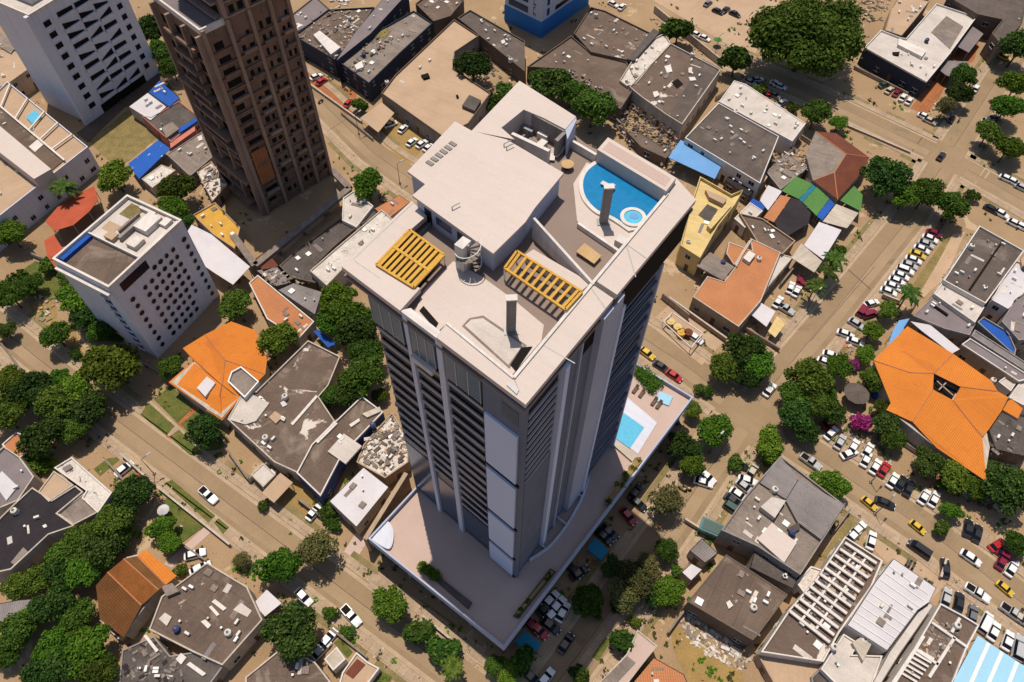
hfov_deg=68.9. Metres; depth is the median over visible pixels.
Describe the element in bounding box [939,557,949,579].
car
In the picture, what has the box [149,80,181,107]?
shed
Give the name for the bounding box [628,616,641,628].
bush
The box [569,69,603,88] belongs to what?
rubble
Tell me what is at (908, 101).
car
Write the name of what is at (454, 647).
leaf tree
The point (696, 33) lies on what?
car
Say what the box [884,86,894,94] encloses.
car
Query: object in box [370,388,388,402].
leafy tree
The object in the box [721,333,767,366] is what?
leafy tree
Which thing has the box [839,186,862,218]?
canopy
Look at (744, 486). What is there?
car
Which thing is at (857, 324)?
car
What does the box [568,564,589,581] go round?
car
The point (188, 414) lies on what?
garden path
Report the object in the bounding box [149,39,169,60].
leafy tree
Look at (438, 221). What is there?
window
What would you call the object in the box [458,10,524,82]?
wing
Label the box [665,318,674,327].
drum
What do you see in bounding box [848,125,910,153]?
garden wall
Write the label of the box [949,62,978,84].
leafy tree
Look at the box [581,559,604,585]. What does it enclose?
forecourt
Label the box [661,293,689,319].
garden wall
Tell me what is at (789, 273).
garden wall
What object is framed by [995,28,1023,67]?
leafy tree
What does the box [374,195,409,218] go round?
shed
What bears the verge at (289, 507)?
on the ground at (266, 232)
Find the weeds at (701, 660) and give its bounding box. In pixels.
[37,0,1016,681]
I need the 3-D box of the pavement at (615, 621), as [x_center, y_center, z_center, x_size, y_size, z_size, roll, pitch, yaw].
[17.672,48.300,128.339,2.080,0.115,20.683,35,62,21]
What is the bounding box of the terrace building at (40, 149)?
[0,81,100,251]
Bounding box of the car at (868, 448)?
[860,442,874,456]
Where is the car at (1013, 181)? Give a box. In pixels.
[1006,177,1019,184]
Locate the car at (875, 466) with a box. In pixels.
[867,458,882,475]
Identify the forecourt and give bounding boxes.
[308,73,356,115]
[344,532,364,554]
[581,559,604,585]
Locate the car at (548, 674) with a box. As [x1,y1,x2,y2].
[537,667,555,681]
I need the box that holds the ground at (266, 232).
[0,0,1023,681]
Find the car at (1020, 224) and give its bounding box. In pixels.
[1015,221,1023,230]
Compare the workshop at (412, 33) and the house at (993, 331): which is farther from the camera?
the workshop at (412, 33)
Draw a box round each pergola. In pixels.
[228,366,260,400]
[375,229,445,288]
[503,250,582,313]
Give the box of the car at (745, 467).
[739,462,749,471]
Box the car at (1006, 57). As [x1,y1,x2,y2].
[997,53,1010,61]
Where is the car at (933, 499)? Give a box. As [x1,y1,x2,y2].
[926,490,940,508]
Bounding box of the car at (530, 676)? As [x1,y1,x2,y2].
[523,666,539,681]
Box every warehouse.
[293,0,328,31]
[416,0,463,36]
[527,36,635,122]
[574,7,649,64]
[619,28,669,87]
[629,43,720,140]
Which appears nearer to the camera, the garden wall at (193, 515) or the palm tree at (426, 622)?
the palm tree at (426, 622)
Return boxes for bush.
[5,269,28,280]
[14,450,32,462]
[25,455,45,472]
[36,456,57,473]
[37,256,54,272]
[68,348,81,358]
[108,333,123,341]
[171,563,187,576]
[257,498,269,511]
[317,505,334,520]
[320,498,337,514]
[321,606,339,620]
[323,517,341,531]
[339,625,355,638]
[486,102,493,110]
[488,92,503,108]
[496,81,512,95]
[590,607,602,620]
[610,600,626,613]
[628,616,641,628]
[671,562,683,577]
[693,383,709,393]
[702,385,713,396]
[727,453,742,470]
[751,83,768,94]
[760,454,770,467]
[786,101,798,113]
[849,360,859,369]
[849,412,872,430]
[935,478,950,491]
[962,189,981,200]
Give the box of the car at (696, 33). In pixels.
[692,30,699,38]
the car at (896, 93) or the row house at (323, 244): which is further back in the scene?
the car at (896, 93)
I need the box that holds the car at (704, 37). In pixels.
[698,34,710,41]
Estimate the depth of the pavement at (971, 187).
196.05 m
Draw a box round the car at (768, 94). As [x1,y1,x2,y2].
[764,90,770,98]
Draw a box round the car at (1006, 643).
[999,629,1014,652]
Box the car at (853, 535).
[845,530,861,541]
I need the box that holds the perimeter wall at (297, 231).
[230,168,352,269]
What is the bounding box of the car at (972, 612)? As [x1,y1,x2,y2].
[966,603,978,622]
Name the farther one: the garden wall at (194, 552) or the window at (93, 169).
the window at (93, 169)
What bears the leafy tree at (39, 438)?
on the ground at (266, 232)
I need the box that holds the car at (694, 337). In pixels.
[689,332,703,344]
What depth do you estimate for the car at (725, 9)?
231.56 m
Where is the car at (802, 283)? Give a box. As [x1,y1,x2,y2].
[799,280,812,291]
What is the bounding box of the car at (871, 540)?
[865,530,876,551]
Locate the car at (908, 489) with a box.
[901,479,915,497]
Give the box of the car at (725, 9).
[722,6,730,13]
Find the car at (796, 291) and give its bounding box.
[790,285,801,297]
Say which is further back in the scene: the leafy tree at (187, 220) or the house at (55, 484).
the leafy tree at (187, 220)
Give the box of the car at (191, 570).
[188,560,211,574]
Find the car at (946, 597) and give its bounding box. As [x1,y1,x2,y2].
[939,586,951,606]
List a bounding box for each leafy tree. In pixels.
[0,219,26,247]
[0,278,28,308]
[0,320,17,339]
[0,364,25,387]
[0,377,31,412]
[0,401,24,430]
[0,569,32,599]
[0,612,37,651]
[0,648,20,668]
[7,370,53,407]
[15,415,65,459]
[18,607,41,628]
[18,659,52,681]
[21,271,44,294]
[22,562,51,594]
[25,580,77,623]
[30,624,72,660]
[32,383,78,418]
[38,320,72,347]
[39,642,78,681]
[41,558,67,584]
[44,539,73,567]
[48,368,70,384]
[54,282,85,313]
[54,417,88,443]
[56,272,68,286]
[58,596,96,631]
[59,370,94,401]
[59,520,92,559]
[62,623,110,679]
[64,556,103,588]
[64,623,91,638]
[65,389,107,430]
[70,305,97,329]
[74,533,124,572]
[76,652,118,681]
[78,343,142,392]
[85,320,118,341]
[87,504,133,540]
[97,157,133,192]
[110,474,155,510]
[115,530,130,556]
[116,503,139,523]
[119,522,134,538]
[138,14,161,40]
[143,514,177,538]
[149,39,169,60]
[156,174,196,203]
[156,195,189,216]
[156,531,181,553]
[157,58,177,80]
[157,355,182,378]
[173,211,195,230]
[183,413,220,451]
[217,289,252,320]
[249,546,303,583]
[256,321,299,355]
[258,600,317,664]
[314,311,336,335]
[319,280,357,312]
[320,382,342,406]
[323,300,371,328]
[333,309,377,346]
[333,386,367,406]
[334,354,385,396]
[346,335,383,362]
[352,166,383,200]
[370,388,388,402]
[370,584,408,624]
[452,50,493,80]
[483,654,505,676]
[496,659,516,681]
[528,68,542,79]
[529,67,573,100]
[558,80,587,107]
[570,86,617,127]
[571,582,604,619]
[600,553,623,578]
[643,583,659,608]
[653,537,679,561]
[653,574,686,606]
[667,429,704,456]
[678,453,705,475]
[684,400,702,418]
[696,413,733,446]
[709,352,739,383]
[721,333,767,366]
[734,365,762,388]
[741,348,776,379]
[754,422,784,464]
[762,453,781,465]
[776,379,806,405]
[777,397,811,433]
[783,356,835,394]
[791,415,820,443]
[799,99,832,129]
[803,390,835,417]
[809,468,852,499]
[824,397,847,423]
[825,351,854,378]
[825,388,837,397]
[828,115,848,131]
[855,344,875,364]
[857,367,881,391]
[859,155,913,197]
[862,320,885,340]
[870,409,901,435]
[872,399,889,414]
[877,299,899,318]
[879,428,907,450]
[891,181,923,208]
[910,177,946,208]
[911,445,944,477]
[936,501,966,518]
[937,191,971,220]
[939,459,970,493]
[944,81,974,101]
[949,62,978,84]
[964,474,988,498]
[975,119,1003,146]
[979,462,1023,516]
[986,460,1006,487]
[989,94,1023,121]
[992,132,1023,162]
[993,70,1023,95]
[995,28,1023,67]
[1003,530,1023,556]
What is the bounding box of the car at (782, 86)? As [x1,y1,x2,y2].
[773,82,786,90]
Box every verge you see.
[0,364,406,681]
[27,312,498,656]
[318,71,1023,566]
[327,142,1005,633]
[567,57,982,603]
[641,93,1019,636]
[720,71,1023,222]
[739,46,1023,181]
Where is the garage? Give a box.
[251,463,276,489]
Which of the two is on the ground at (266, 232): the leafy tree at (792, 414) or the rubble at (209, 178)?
the leafy tree at (792, 414)
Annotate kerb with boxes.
[0,351,426,681]
[3,307,501,681]
[308,71,1023,577]
[320,122,1023,632]
[523,65,987,681]
[593,68,1023,681]
[701,57,1023,214]
[717,43,999,174]
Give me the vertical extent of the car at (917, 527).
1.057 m
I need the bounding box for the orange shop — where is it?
[689,238,780,334]
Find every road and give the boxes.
[0,308,498,681]
[312,88,1023,630]
[525,23,1023,681]
[704,44,1023,211]
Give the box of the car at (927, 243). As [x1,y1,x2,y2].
[917,239,934,249]
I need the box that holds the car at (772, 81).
[769,79,779,84]
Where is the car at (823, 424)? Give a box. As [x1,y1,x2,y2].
[820,420,839,428]
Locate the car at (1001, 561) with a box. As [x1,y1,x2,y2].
[993,555,1007,571]
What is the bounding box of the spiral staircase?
[455,235,481,273]
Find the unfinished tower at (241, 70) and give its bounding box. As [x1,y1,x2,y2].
[148,0,331,216]
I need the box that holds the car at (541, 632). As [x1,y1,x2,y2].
[532,619,548,640]
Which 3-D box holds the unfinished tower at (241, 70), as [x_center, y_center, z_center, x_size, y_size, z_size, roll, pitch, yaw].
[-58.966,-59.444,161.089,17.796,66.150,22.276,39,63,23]
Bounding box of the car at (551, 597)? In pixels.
[540,589,559,605]
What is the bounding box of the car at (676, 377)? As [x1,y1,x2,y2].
[664,369,682,382]
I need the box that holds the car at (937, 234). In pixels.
[925,228,942,238]
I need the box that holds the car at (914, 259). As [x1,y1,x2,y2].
[904,255,921,264]
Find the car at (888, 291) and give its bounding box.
[879,286,897,296]
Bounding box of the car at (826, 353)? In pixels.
[821,350,836,357]
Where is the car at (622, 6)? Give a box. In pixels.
[617,3,626,10]
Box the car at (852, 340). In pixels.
[846,336,864,346]
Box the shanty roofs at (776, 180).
[766,154,807,195]
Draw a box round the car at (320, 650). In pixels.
[310,642,331,661]
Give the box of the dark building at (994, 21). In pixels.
[943,0,1023,64]
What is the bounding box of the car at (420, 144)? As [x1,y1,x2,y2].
[415,139,428,148]
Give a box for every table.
[561,159,573,169]
[576,243,600,265]
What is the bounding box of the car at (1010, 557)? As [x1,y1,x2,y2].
[994,548,1017,562]
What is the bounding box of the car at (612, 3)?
[607,0,618,7]
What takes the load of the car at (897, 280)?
on the ground at (266, 232)
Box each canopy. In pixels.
[44,235,68,283]
[46,186,104,241]
[128,140,169,186]
[188,225,253,288]
[256,590,282,615]
[262,473,294,506]
[313,330,335,350]
[360,102,393,140]
[515,630,540,652]
[588,538,607,562]
[667,140,720,182]
[751,302,774,333]
[760,185,781,214]
[764,195,790,222]
[766,316,784,341]
[774,198,810,235]
[781,176,812,198]
[788,244,821,279]
[799,185,815,201]
[803,187,828,223]
[804,222,840,260]
[813,199,833,225]
[823,204,857,235]
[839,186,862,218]
[909,321,958,352]
[936,61,968,86]
[952,26,982,59]
[953,636,1023,681]
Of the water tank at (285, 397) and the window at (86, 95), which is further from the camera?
the window at (86, 95)
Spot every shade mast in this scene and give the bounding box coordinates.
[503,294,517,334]
[596,183,614,225]
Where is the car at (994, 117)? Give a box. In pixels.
[987,114,1002,120]
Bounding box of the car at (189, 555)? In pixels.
[183,548,206,561]
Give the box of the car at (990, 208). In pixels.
[982,204,997,214]
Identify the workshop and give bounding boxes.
[298,7,374,77]
[336,0,409,83]
[341,11,433,100]
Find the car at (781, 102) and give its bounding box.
[776,99,787,106]
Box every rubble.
[26,295,60,321]
[122,639,186,681]
[196,166,226,195]
[262,270,303,285]
[299,10,359,56]
[330,0,351,7]
[348,35,392,71]
[360,414,406,475]
[472,49,511,86]
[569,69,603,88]
[613,101,679,150]
[614,115,679,173]
[650,18,712,60]
[679,614,753,672]
[741,74,778,93]
[770,143,807,177]
[806,546,875,619]
[843,342,866,379]
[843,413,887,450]
[857,0,889,22]
[919,617,959,664]
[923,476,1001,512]
[928,103,952,121]
[989,419,1021,455]
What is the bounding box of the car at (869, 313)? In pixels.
[862,309,877,319]
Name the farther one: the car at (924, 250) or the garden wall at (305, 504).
the car at (924, 250)
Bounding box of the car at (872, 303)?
[862,299,879,307]
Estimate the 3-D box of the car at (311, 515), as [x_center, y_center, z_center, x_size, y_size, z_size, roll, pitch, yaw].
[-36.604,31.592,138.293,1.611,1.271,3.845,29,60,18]
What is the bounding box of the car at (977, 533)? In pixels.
[970,523,982,543]
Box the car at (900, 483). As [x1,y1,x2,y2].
[893,474,907,492]
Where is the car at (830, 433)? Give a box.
[822,426,838,440]
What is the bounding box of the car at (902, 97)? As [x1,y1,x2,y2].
[898,93,907,101]
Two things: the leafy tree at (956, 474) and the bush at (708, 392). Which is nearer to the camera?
the leafy tree at (956, 474)
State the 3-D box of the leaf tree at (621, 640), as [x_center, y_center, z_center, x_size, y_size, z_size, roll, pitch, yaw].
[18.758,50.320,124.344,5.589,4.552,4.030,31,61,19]
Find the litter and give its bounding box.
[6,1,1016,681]
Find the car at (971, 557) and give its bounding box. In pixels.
[959,548,981,567]
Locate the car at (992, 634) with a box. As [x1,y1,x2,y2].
[985,620,1000,642]
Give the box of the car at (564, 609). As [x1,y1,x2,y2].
[554,601,570,623]
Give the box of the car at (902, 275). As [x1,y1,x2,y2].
[892,270,909,281]
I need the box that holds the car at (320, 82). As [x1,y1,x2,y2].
[315,77,327,85]
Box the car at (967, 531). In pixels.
[961,518,972,538]
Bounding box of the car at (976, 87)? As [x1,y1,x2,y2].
[973,84,979,92]
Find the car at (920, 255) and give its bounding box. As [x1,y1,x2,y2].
[908,249,925,259]
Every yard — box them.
[94,457,119,475]
[276,479,322,515]
[347,638,366,653]
[363,116,428,165]
[649,305,723,364]
[670,625,743,681]
[819,518,855,559]
[863,521,945,598]
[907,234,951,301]
[953,522,993,542]
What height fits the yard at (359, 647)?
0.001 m
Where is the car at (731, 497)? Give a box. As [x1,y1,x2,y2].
[723,492,740,505]
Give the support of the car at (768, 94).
on the ground at (266, 232)
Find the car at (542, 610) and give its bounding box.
[535,602,553,618]
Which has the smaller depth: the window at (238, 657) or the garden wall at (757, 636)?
the window at (238, 657)
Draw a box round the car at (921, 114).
[916,112,929,117]
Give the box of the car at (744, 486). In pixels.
[734,478,751,493]
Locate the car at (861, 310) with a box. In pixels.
[855,304,868,317]
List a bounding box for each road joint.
[11,336,465,681]
[314,95,1023,603]
[558,57,1011,681]
[719,54,1023,200]
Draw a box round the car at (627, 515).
[619,506,636,526]
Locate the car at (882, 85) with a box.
[877,81,888,88]
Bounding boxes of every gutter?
[0,308,496,681]
[0,346,434,681]
[319,118,1023,630]
[356,116,1023,582]
[526,57,996,681]
[588,63,1023,681]
[702,56,1023,213]
[718,44,998,175]
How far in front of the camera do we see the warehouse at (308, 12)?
221.45 m
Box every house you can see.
[0,446,43,516]
[0,485,83,583]
[0,599,30,620]
[38,471,74,501]
[54,457,113,513]
[59,493,96,531]
[96,550,179,639]
[119,635,229,681]
[149,563,266,670]
[169,321,269,426]
[228,340,343,481]
[245,650,331,681]
[249,275,316,347]
[296,396,384,502]
[308,208,376,265]
[310,209,391,293]
[324,647,347,672]
[340,652,380,681]
[342,191,373,229]
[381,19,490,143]
[600,630,656,681]
[633,657,686,681]
[675,176,742,275]
[681,554,787,647]
[738,213,794,255]
[754,537,882,664]
[792,566,820,597]
[804,131,869,208]
[818,634,881,681]
[857,3,974,97]
[883,0,929,37]
[883,603,978,681]
[954,338,1023,387]
[963,330,1023,371]
[968,317,1015,354]
[979,255,1023,322]
[987,412,1023,464]
[995,294,1023,354]
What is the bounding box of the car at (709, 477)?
[697,471,716,485]
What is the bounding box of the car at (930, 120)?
[922,116,936,125]
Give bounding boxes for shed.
[2,432,28,457]
[129,93,166,124]
[142,101,200,146]
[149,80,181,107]
[169,126,197,150]
[193,202,243,256]
[256,251,280,270]
[329,467,390,534]
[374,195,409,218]
[625,131,670,166]
[679,563,702,585]
[686,539,717,568]
[723,176,753,204]
[731,202,762,236]
[747,198,764,217]
[753,654,822,681]
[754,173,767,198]
[762,254,791,297]
[810,669,828,681]
[994,377,1015,395]
[994,399,1022,421]
[1007,382,1023,415]
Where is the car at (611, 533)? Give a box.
[599,523,619,541]
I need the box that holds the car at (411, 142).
[405,137,417,147]
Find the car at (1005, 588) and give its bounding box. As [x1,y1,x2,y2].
[995,579,1014,596]
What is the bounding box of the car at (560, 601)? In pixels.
[548,595,566,611]
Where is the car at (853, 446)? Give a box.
[846,438,860,452]
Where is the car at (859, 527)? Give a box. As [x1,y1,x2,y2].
[848,520,866,533]
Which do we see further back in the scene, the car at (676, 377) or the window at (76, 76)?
the window at (76, 76)
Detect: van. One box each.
[906,538,933,559]
[977,611,993,635]
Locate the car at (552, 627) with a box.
[539,615,560,635]
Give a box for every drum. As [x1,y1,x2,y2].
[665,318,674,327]
[673,323,681,332]
[676,328,685,338]
[684,328,692,338]
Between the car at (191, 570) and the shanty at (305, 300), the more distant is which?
the shanty at (305, 300)
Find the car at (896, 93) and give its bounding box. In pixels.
[891,89,900,97]
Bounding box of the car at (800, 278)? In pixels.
[795,273,803,286]
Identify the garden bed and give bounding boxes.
[26,295,81,351]
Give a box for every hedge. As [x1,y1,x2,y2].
[416,561,442,580]
[516,570,552,616]
[604,457,642,505]
[634,364,664,394]
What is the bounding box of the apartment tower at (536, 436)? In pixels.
[341,81,695,652]
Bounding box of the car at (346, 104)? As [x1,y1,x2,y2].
[343,98,352,107]
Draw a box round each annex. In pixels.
[0,32,37,96]
[719,80,805,154]
[904,297,974,346]
[929,283,984,324]
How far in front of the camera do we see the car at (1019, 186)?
188.86 m
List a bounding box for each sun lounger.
[550,148,554,160]
[554,146,564,158]
[632,384,639,393]
[638,388,645,397]
[650,396,657,405]
[655,399,662,408]
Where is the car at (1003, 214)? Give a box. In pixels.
[995,208,1009,219]
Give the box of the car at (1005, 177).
[998,174,1010,183]
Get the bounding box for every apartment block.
[0,0,159,124]
[52,194,219,357]
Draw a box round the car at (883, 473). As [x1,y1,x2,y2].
[876,461,891,478]
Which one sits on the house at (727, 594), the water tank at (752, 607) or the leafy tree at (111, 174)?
the water tank at (752, 607)
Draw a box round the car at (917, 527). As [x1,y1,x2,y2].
[908,519,926,534]
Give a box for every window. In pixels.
[42,18,52,28]
[48,29,58,39]
[54,40,64,50]
[60,51,70,60]
[66,61,75,70]
[71,71,80,80]
[77,81,86,90]
[83,91,91,100]
[87,100,96,109]
[90,165,96,172]
[116,1,123,10]
[121,12,128,20]
[125,22,132,31]
[130,32,136,40]
[130,296,135,302]
[134,42,141,50]
[139,52,145,60]
[143,61,149,69]
[233,655,240,663]
[424,207,432,225]
[436,217,451,233]
[457,231,464,240]
[501,401,518,426]
[509,0,527,12]
[555,0,568,9]
[686,610,696,617]
[723,325,729,332]
[732,539,740,544]
[959,354,966,360]
[991,305,999,311]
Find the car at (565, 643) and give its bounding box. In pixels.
[556,632,574,655]
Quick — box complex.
[713,456,844,577]
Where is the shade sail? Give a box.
[885,318,909,344]
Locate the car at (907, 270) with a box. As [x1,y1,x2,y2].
[895,263,914,275]
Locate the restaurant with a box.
[871,326,1007,480]
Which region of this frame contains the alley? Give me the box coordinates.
[77,73,178,142]
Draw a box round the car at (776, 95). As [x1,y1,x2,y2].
[770,91,781,99]
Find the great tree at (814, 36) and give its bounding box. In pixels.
[745,0,868,79]
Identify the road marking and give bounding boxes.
[812,266,874,338]
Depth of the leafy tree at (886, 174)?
179.68 m
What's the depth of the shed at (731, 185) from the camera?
185.13 m
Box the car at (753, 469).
[745,462,759,477]
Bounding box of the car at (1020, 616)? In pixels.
[1008,612,1023,626]
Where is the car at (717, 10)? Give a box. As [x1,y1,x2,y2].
[711,7,723,14]
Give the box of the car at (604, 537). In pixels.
[594,527,613,546]
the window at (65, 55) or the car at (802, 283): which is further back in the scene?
the window at (65, 55)
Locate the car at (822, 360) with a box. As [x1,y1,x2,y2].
[817,356,827,365]
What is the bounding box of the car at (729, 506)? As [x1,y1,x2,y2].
[722,499,737,513]
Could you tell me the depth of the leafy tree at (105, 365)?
146.69 m
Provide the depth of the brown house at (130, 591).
126.00 m
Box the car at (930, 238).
[921,233,938,243]
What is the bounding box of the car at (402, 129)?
[397,124,409,133]
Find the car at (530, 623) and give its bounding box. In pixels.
[524,617,538,636]
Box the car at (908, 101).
[904,97,913,105]
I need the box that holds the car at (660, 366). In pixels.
[652,360,668,372]
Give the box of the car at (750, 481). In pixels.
[738,474,757,486]
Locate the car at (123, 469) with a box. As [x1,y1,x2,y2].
[114,460,134,477]
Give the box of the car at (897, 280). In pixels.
[887,276,905,285]
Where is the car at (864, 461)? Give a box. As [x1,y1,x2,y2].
[858,453,872,468]
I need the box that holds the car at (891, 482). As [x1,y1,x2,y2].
[885,472,899,489]
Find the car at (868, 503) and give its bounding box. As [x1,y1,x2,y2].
[860,496,877,510]
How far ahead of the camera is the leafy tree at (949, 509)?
137.29 m
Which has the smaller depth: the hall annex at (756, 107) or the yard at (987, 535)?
the yard at (987, 535)
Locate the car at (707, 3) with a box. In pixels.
[703,0,712,6]
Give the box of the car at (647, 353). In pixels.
[640,346,655,360]
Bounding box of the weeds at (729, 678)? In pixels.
[19,0,1023,681]
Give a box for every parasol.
[157,504,168,514]
[713,37,721,44]
[844,383,869,403]
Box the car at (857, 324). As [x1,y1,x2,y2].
[847,317,863,330]
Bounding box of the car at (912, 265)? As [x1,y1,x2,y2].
[901,260,917,270]
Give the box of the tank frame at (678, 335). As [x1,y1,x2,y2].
[661,312,702,352]
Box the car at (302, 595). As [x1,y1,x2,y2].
[294,587,313,606]
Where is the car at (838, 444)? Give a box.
[832,433,846,450]
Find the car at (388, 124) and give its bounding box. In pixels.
[384,120,397,128]
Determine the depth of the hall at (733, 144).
189.48 m
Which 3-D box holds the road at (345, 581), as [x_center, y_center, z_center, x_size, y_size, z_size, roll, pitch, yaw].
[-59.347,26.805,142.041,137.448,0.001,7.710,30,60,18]
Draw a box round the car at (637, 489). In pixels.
[627,483,643,497]
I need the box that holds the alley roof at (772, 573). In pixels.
[746,551,797,593]
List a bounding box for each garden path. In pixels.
[147,400,184,433]
[166,405,197,438]
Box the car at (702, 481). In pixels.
[693,476,712,488]
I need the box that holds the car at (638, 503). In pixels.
[628,496,647,512]
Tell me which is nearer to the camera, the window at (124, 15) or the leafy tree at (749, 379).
the leafy tree at (749, 379)
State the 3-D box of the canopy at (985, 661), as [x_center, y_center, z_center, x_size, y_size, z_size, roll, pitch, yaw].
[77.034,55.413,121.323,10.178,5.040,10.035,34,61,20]
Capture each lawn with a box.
[24,261,67,299]
[141,403,173,435]
[154,386,192,421]
[162,493,203,541]
[165,480,214,522]
[169,430,203,454]
[181,409,224,450]
[214,518,228,533]
[334,638,351,657]
[373,671,391,681]
[592,637,608,659]
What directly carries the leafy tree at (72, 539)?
on the ground at (266, 232)
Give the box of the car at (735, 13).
[728,10,740,17]
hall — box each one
[684,103,778,198]
[838,558,935,654]
[932,226,1023,305]
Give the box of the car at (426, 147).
[422,143,432,151]
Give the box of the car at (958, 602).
[952,591,964,613]
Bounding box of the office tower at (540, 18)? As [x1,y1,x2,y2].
[504,0,588,37]
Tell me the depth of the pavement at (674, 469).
151.78 m
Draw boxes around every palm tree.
[47,177,83,197]
[419,618,433,630]
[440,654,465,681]
[803,277,826,301]
[817,263,839,281]
[820,249,848,276]
[896,283,922,308]
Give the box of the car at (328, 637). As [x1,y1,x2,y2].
[317,627,338,646]
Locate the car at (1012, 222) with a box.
[1006,218,1021,229]
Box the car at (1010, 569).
[1003,562,1018,578]
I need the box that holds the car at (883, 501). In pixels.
[874,496,895,509]
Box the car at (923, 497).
[916,488,931,505]
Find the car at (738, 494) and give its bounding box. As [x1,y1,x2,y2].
[728,487,745,501]
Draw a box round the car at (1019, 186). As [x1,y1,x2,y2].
[1013,183,1023,191]
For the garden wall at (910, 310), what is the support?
on the ground at (266, 232)
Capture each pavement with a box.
[0,353,423,681]
[4,305,499,677]
[306,64,1023,575]
[321,124,1023,635]
[367,571,484,665]
[516,61,986,681]
[575,582,647,668]
[594,70,1023,681]
[700,58,1023,219]
[718,41,1023,183]
[911,41,978,112]
[921,232,964,296]
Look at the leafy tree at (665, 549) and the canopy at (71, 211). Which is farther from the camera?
the canopy at (71, 211)
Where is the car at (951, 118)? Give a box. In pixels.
[946,114,955,123]
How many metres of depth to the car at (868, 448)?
146.28 m
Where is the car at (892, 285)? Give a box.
[883,281,900,291]
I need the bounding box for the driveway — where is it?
[165,527,210,566]
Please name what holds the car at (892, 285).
on the ground at (266, 232)
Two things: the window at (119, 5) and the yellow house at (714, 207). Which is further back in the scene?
the window at (119, 5)
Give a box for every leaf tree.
[350,97,368,112]
[401,619,436,644]
[425,635,451,658]
[432,638,462,665]
[510,643,534,677]
[567,663,589,681]
[608,628,635,653]
[658,17,694,45]
[716,43,752,76]
[832,245,846,253]
[934,519,950,535]
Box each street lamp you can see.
[141,452,155,474]
[869,460,890,483]
[873,493,895,515]
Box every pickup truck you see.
[198,485,218,504]
[340,603,362,627]
[778,302,795,315]
[798,452,821,470]
[963,582,990,603]
[998,601,1021,624]
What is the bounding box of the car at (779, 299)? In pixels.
[771,295,783,308]
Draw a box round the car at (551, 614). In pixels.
[543,608,558,620]
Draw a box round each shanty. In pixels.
[142,165,177,195]
[167,132,215,184]
[197,161,230,206]
[256,267,291,290]
[278,283,322,321]
[280,243,322,290]
[357,412,409,485]
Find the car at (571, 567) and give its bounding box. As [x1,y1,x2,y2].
[565,562,583,579]
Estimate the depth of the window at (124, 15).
195.46 m
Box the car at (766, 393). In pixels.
[762,385,776,397]
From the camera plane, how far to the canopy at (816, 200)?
181.61 m
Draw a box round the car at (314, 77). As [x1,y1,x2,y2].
[309,73,322,80]
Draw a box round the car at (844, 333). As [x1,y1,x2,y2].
[836,328,854,337]
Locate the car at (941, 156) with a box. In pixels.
[936,151,946,161]
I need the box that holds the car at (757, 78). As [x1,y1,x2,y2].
[751,76,763,81]
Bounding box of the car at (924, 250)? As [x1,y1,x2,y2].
[913,244,929,254]
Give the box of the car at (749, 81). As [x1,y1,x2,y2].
[743,77,756,85]
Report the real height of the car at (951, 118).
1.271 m
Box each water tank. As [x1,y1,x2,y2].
[10,507,19,514]
[172,625,180,633]
[224,629,232,636]
[262,434,268,441]
[282,393,288,400]
[370,422,375,428]
[749,604,756,611]
[771,486,777,493]
[788,529,795,536]
[829,643,837,651]
[871,391,878,399]
[951,622,961,629]
[968,243,974,249]
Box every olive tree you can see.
[231,551,251,567]
[293,528,338,565]
[607,577,639,615]
[616,559,653,598]
[638,551,662,583]
[647,483,686,515]
[934,96,957,118]
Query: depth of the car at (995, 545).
135.78 m
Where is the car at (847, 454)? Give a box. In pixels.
[839,449,858,460]
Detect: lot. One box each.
[89,109,156,161]
[653,0,778,52]
[940,586,1008,653]
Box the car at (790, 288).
[785,281,795,294]
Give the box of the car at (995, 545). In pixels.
[987,537,1005,552]
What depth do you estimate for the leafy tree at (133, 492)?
134.77 m
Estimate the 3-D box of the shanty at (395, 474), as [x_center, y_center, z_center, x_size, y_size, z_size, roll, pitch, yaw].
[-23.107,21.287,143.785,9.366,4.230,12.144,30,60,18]
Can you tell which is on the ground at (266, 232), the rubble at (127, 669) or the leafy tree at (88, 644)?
the leafy tree at (88, 644)
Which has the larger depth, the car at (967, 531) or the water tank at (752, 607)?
the car at (967, 531)
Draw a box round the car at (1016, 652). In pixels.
[1009,633,1023,662]
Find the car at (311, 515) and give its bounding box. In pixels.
[305,502,322,521]
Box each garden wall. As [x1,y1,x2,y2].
[0,341,20,369]
[29,252,43,260]
[100,620,123,640]
[106,460,123,480]
[119,452,154,484]
[139,358,159,372]
[157,486,230,546]
[182,543,206,560]
[227,449,249,481]
[248,460,270,481]
[296,497,325,520]
[311,84,361,122]
[329,627,367,658]
[341,112,373,140]
[422,615,451,638]
[653,5,721,67]
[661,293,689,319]
[666,609,684,633]
[669,296,726,341]
[684,518,698,529]
[714,75,748,100]
[742,621,770,652]
[744,327,779,351]
[778,262,798,287]
[800,135,811,144]
[832,509,850,532]
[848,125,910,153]
[853,66,907,93]
[875,425,916,454]
[881,293,900,304]
[905,297,918,318]
[938,558,947,578]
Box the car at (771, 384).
[762,382,775,392]

